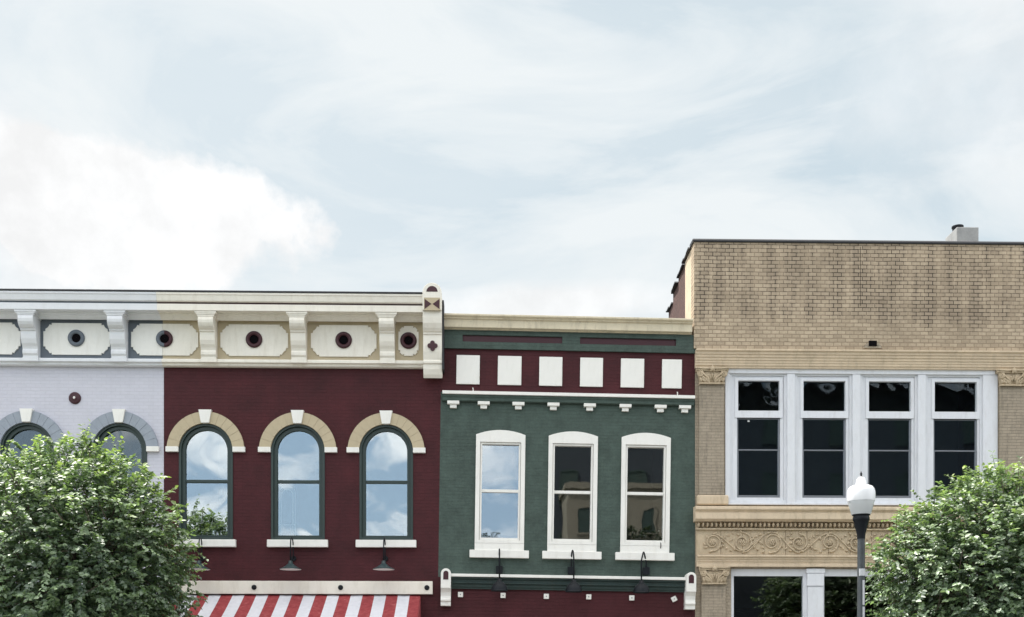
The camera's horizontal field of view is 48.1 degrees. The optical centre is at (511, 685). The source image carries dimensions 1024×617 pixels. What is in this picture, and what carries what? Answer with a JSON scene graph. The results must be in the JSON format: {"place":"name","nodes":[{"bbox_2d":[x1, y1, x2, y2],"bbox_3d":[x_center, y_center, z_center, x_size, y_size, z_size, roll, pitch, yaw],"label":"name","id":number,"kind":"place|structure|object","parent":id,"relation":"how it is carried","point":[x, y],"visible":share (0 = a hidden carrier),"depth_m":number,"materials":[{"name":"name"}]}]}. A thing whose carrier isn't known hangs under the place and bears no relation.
{"place":"outdoors","nodes":[
{"label":"outdoors","id":0,"kind":"place"},
{"bbox_2d":[0,0,1023,317],"label":"sky","id":1,"kind":"structure","parent":0,"point":[509,157],"materials":[{"name":"white"}]},
{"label":"pavement","id":2,"kind":"structure","parent":0,"visible":0},
{"bbox_2d":[0,288,163,615],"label":"lavender building","id":3,"kind":"structure","parent":2,"relation":"on","point":[71,360],"depth_m":25.71,"materials":[{"name":"paint"}]},
{"bbox_2d":[0,408,67,542],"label":"window","id":4,"kind":"structure","parent":3,"relation":"in","point":[12,424],"depth_m":25.68,"materials":[{"name":"grey paint"}]},
{"bbox_2d":[80,409,159,543],"bbox_3d":[-8.809,-4.650,25.805,1.772,3.075,0.255,0,0,-1],"label":"window","id":5,"kind":"structure","parent":3,"relation":"in","point":[118,419],"depth_m":25.74,"materials":[{"name":"grey paint"}]},
{"bbox_2d":[0,420,208,616],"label":"broadleaf tree","id":6,"kind":"object","parent":2,"relation":"on","point":[108,561],"visible":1,"depth_m":20.48,"materials":[{"name":"green plant"}]},
{"bbox_2d":[156,283,443,616],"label":"maroon building","id":7,"kind":"structure","parent":2,"relation":"on","point":[326,405],"depth_m":25.87,"materials":[{"name":"brick"}]},
{"bbox_2d":[189,537,209,570],"bbox_3d":[-6.910,-2.932,25.467,0.486,0.743,0.743,0,0,-1],"label":"gooseneck lamp","id":8,"kind":"object","parent":7,"relation":"attached to","point":[201,558],"visible":0.7,"depth_m":25.36,"materials":[{"name":"black metal"}]},
{"bbox_2d":[165,409,245,546],"bbox_3d":[-6.889,-4.650,25.852,1.772,3.075,0.255,0,0,-1],"label":"window","id":9,"kind":"structure","parent":7,"relation":"in","point":[179,438],"depth_m":25.81,"materials":[{"name":"green paint"}]},
{"bbox_2d":[278,487,295,534],"bbox_3d":[-5.131,-3.868,26.183,0.395,1.331,0.021,0,0,-1],"label":"tube frame","id":10,"kind":"object","parent":7,"relation":"attached to","point":[281,524],"visible":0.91,"depth_m":26.18,"materials":[{"name":"white metal"}]},
{"bbox_2d":[280,537,301,570],"bbox_3d":[-4.859,-2.937,25.503,0.484,0.744,0.728,0,0,20],"label":"gooseneck lamp","id":11,"kind":"object","parent":7,"relation":"attached to","point":[290,566],"visible":1,"depth_m":25.38,"materials":[{"name":"black metal"}]},
{"bbox_2d":[168,595,420,616],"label":"awning","id":12,"kind":"object","parent":7,"relation":"attached to","point":[312,606],"visible":0.87,"depth_m":25.33,"materials":[{"name":"red fabric"}]},
{"bbox_2d":[258,410,336,547],"bbox_3d":[-4.828,-4.650,25.902,1.772,3.075,0.255,0,0,-1],"label":"window","id":13,"kind":"structure","parent":7,"relation":"in","point":[280,427],"depth_m":25.86,"materials":[{"name":"green paint"}]},
{"bbox_2d":[169,581,432,593],"bbox_3d":[-4.813,-2.203,25.822,6.045,0.292,0.134,0,0,-1],"label":"sign board","id":14,"kind":"object","parent":7,"relation":"attached to","point":[314,587],"visible":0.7,"depth_m":25.80,"materials":[{"name":"beige paint"}]},
{"bbox_2d":[373,537,394,570],"bbox_3d":[-2.802,-2.943,25.552,0.485,0.746,0.728,0,0,20],"label":"gooseneck lamp","id":15,"kind":"object","parent":7,"relation":"attached to","point":[383,566],"visible":1,"depth_m":25.43,"materials":[{"name":"black metal"}]},
{"bbox_2d":[347,410,425,547],"bbox_3d":[-2.842,-4.650,25.951,1.772,3.075,0.255,0,0,-1],"label":"window","id":16,"kind":"structure","parent":7,"relation":"in","point":[384,421],"depth_m":25.90,"materials":[{"name":"green paint"}]},
{"bbox_2d":[438,313,695,616],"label":"green building","id":17,"kind":"structure","parent":2,"relation":"on","point":[562,438],"depth_m":26.02,"materials":[{"name":"paint"}]},
{"bbox_2d":[469,430,528,558],"bbox_3d":[-0.272,-4.330,25.991,1.340,2.894,0.220,1,0,-1],"label":"window","id":18,"kind":"structure","parent":17,"relation":"in","point":[484,547],"depth_m":25.95,"materials":[{"name":"white paint"}]},
{"bbox_2d":[491,548,507,591],"bbox_3d":[-0.282,-2.584,25.655,0.380,0.972,0.689,0,0,-1],"label":"gooseneck lamp","id":19,"kind":"object","parent":17,"relation":"attached to","point":[499,585],"visible":1,"depth_m":25.45,"materials":[{"name":"black metal"}]},
{"bbox_2d":[542,431,601,559],"bbox_3d":[1.372,-4.307,26.031,1.340,2.894,0.220,1,0,-1],"label":"window","id":20,"kind":"structure","parent":17,"relation":"in","point":[584,549],"depth_m":25.99,"materials":[{"name":"white paint"}]},
{"bbox_2d":[566,550,581,592],"bbox_3d":[1.371,-2.563,25.696,0.380,0.963,0.689,0,0,-1],"label":"gooseneck lamp","id":21,"kind":"object","parent":17,"relation":"attached to","point":[573,586],"visible":1,"depth_m":25.53,"materials":[{"name":"black metal"}]},
{"bbox_2d":[633,552,649,592],"bbox_3d":[2.901,-2.537,25.745,0.378,0.944,0.715,0,0,6],"label":"gooseneck lamp","id":22,"kind":"object","parent":17,"relation":"attached to","point":[640,587],"visible":1,"depth_m":25.56,"materials":[{"name":"black metal"}]},
{"bbox_2d":[615,433,674,560],"bbox_3d":[3.029,-4.283,26.072,1.340,2.894,0.220,1,0,-1],"label":"window","id":23,"kind":"structure","parent":17,"relation":"in","point":[629,549],"depth_m":26.04,"materials":[{"name":"white paint"}]},
{"bbox_2d":[666,224,1023,616],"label":"buff building","id":24,"kind":"structure","parent":2,"relation":"on","point":[827,372],"depth_m":26.14,"materials":[{"name":"brick"}]},
{"bbox_2d":[732,376,783,499],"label":"window","id":25,"kind":"structure","parent":24,"relation":"in","point":[737,415],"depth_m":26.19,"materials":[{"name":"white paint"}]},
{"bbox_2d":[797,376,848,500],"bbox_3d":[7.108,-5.642,26.265,1.193,2.837,0.112,0,0,-1],"label":"window","id":26,"kind":"structure","parent":24,"relation":"in","point":[801,414],"depth_m":26.22,"materials":[{"name":"white paint"}]},
{"bbox_2d":[863,377,913,500],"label":"window","id":27,"kind":"structure","parent":24,"relation":"in","point":[868,415],"depth_m":26.26,"materials":[{"name":"white paint"}]},
{"bbox_2d":[928,377,979,500],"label":"window","id":28,"kind":"structure","parent":24,"relation":"in","point":[933,416],"depth_m":26.29,"materials":[{"name":"white paint"}]},
{"bbox_2d":[847,472,875,616],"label":"street lamp","id":29,"kind":"object","parent":2,"relation":"on","point":[861,495],"visible":1,"depth_m":20.08,"materials":[{"name":"black metal"}]},
{"bbox_2d":[865,450,1023,616],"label":"broadleaf tree","id":30,"kind":"object","parent":2,"relation":"on","point":[985,553],"visible":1,"depth_m":21.05,"materials":[{"name":"green plant"}]}
]}

